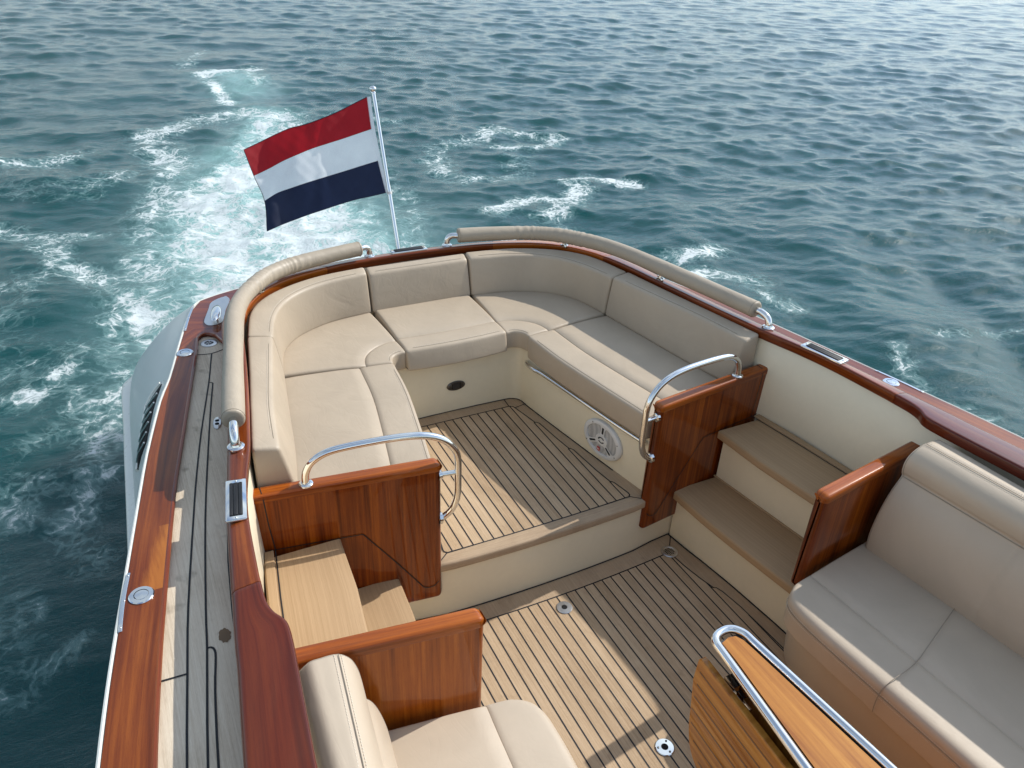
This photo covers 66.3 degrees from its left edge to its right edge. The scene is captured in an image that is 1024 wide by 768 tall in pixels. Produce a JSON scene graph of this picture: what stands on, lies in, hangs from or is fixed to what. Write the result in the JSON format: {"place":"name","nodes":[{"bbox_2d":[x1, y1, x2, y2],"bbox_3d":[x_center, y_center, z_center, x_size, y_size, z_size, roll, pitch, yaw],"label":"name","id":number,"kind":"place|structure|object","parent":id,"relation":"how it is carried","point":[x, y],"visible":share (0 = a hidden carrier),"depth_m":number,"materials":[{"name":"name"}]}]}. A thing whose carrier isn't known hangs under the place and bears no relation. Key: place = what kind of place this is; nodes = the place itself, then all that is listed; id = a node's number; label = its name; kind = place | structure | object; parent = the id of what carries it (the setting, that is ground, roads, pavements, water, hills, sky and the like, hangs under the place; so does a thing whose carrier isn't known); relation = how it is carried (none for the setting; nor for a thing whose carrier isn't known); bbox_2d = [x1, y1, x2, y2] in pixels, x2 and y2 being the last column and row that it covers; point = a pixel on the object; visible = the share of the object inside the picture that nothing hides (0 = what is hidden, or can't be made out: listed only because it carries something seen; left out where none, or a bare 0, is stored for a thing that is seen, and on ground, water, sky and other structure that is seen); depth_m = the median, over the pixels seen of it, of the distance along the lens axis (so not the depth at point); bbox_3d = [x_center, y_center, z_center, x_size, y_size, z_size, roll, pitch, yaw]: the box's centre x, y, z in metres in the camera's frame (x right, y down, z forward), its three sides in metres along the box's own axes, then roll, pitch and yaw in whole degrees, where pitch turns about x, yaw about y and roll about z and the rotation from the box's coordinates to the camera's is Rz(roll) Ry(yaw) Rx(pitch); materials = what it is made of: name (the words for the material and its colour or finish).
{"place":"outdoors","nodes":[
{"label":"outdoors","id":0,"kind":"place"},
{"bbox_2d":[0,0,1023,767],"bbox_3d":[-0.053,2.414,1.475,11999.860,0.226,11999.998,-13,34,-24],"label":"sea","id":1,"kind":"structure","parent":0,"point":[842,176],"depth_m":9.96,"materials":[{"name":"liquid"}]},
{"bbox_2d":[95,226,1023,767],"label":"motor boat","id":2,"kind":"object","parent":1,"relation":"on","point":[587,578],"visible":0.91,"depth_m":3.37,"materials":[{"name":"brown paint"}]},
{"bbox_2d":[247,337,297,487],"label":"backrest cushion","id":3,"kind":"object","parent":2,"relation":"attached to","point":[273,450],"visible":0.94,"depth_m":3.10,"materials":[{"name":"beige leather"}]},
{"bbox_2d":[248,268,370,370],"bbox_3d":[-1.084,-0.325,4.070,0.305,0.292,0.948,14,33,19],"label":"backrest cushion","id":4,"kind":"object","parent":2,"relation":"attached to","point":[285,318],"visible":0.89,"depth_m":4.13,"materials":[{"name":"beige leather"}]},
{"bbox_2d":[283,313,405,377],"bbox_3d":[-0.944,-0.171,4.091,0.664,0.109,0.634,-13,34,-24],"label":"seat cushion","id":5,"kind":"object","parent":2,"relation":"on","point":[361,341],"visible":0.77,"depth_m":4.02,"materials":[{"name":"beige leather"}]},
{"bbox_2d":[285,364,430,480],"bbox_3d":[-0.715,0.222,3.491,0.596,0.141,0.961,-7,32,-16],"label":"seat cushion","id":6,"kind":"object","parent":2,"relation":"on","point":[330,408],"visible":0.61,"depth_m":3.48,"materials":[{"name":"beige leather"}]},
{"bbox_2d":[369,86,399,248],"bbox_3d":[-0.737,-1.218,4.640,0.060,0.971,0.437,-13,34,-24],"label":"flagpole","id":7,"kind":"object","parent":2,"relation":"attached to","point":[372,89],"visible":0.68,"depth_m":4.63,"materials":[{"name":"silver metal"}]},
{"bbox_2d":[244,97,386,230],"bbox_3d":[-1.134,-1.286,4.552,0.779,0.681,0.269,-10,33,-20],"label":"flag","id":8,"kind":"object","parent":7,"relation":"attached to","point":[324,163],"visible":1,"depth_m":4.56,"materials":[{"name":"multicoloured fabric"}]},
{"bbox_2d":[366,254,469,312],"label":"backrest cushion","id":9,"kind":"object","parent":2,"relation":"attached to","point":[413,282],"visible":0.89,"depth_m":4.46,"materials":[{"name":"beige leather"}]},
{"bbox_2d":[299,654,576,767],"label":"sofa","id":10,"kind":"object","parent":2,"relation":"on","point":[348,727],"visible":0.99,"depth_m":2.36,"materials":[{"name":"beige leather"}]},
{"bbox_2d":[373,295,506,370],"bbox_3d":[-0.400,-0.303,4.344,0.574,0.117,0.595,-13,34,-24],"label":"seat cushion","id":11,"kind":"object","parent":2,"relation":"on","point":[441,332],"visible":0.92,"depth_m":4.22,"materials":[{"name":"beige leather"}]},
{"bbox_2d":[470,291,606,350],"bbox_3d":[0.154,-0.416,4.582,0.664,0.109,0.634,-13,34,-24],"label":"seat cushion","id":12,"kind":"object","parent":2,"relation":"on","point":[520,318],"visible":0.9,"depth_m":4.47,"materials":[{"name":"beige leather"}]},
{"bbox_2d":[465,248,625,313],"bbox_3d":[0.198,-0.611,4.643,0.948,0.292,0.305,9,32,11],"label":"backrest cushion","id":13,"kind":"object","parent":2,"relation":"attached to","point":[586,279],"visible":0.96,"depth_m":4.62,"materials":[{"name":"beige leather"}]},
{"bbox_2d":[528,316,716,438],"bbox_3d":[0.587,-0.069,4.073,0.596,0.141,0.961,-19,37,-31],"label":"seat cushion","id":14,"kind":"object","parent":2,"relation":"on","point":[616,371],"visible":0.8,"depth_m":4.00,"materials":[{"name":"beige leather"}]},
{"bbox_2d":[606,273,757,378],"bbox_3d":[0.860,-0.293,4.147,0.153,0.307,0.933,-19,37,-31],"label":"backrest cushion","id":15,"kind":"object","parent":2,"relation":"attached to","point":[684,329],"visible":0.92,"depth_m":4.07,"materials":[{"name":"beige leather"}]},
{"bbox_2d":[689,624,897,767],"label":"folding table","id":16,"kind":"object","parent":2,"relation":"on","point":[761,706],"visible":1,"depth_m":2.32,"materials":[{"name":"brown wood"}]},
{"bbox_2d":[783,440,1023,767],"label":"sofa","id":17,"kind":"object","parent":2,"relation":"on","point":[904,639],"visible":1,"depth_m":2.85,"materials":[{"name":"beige leather"}]}
]}

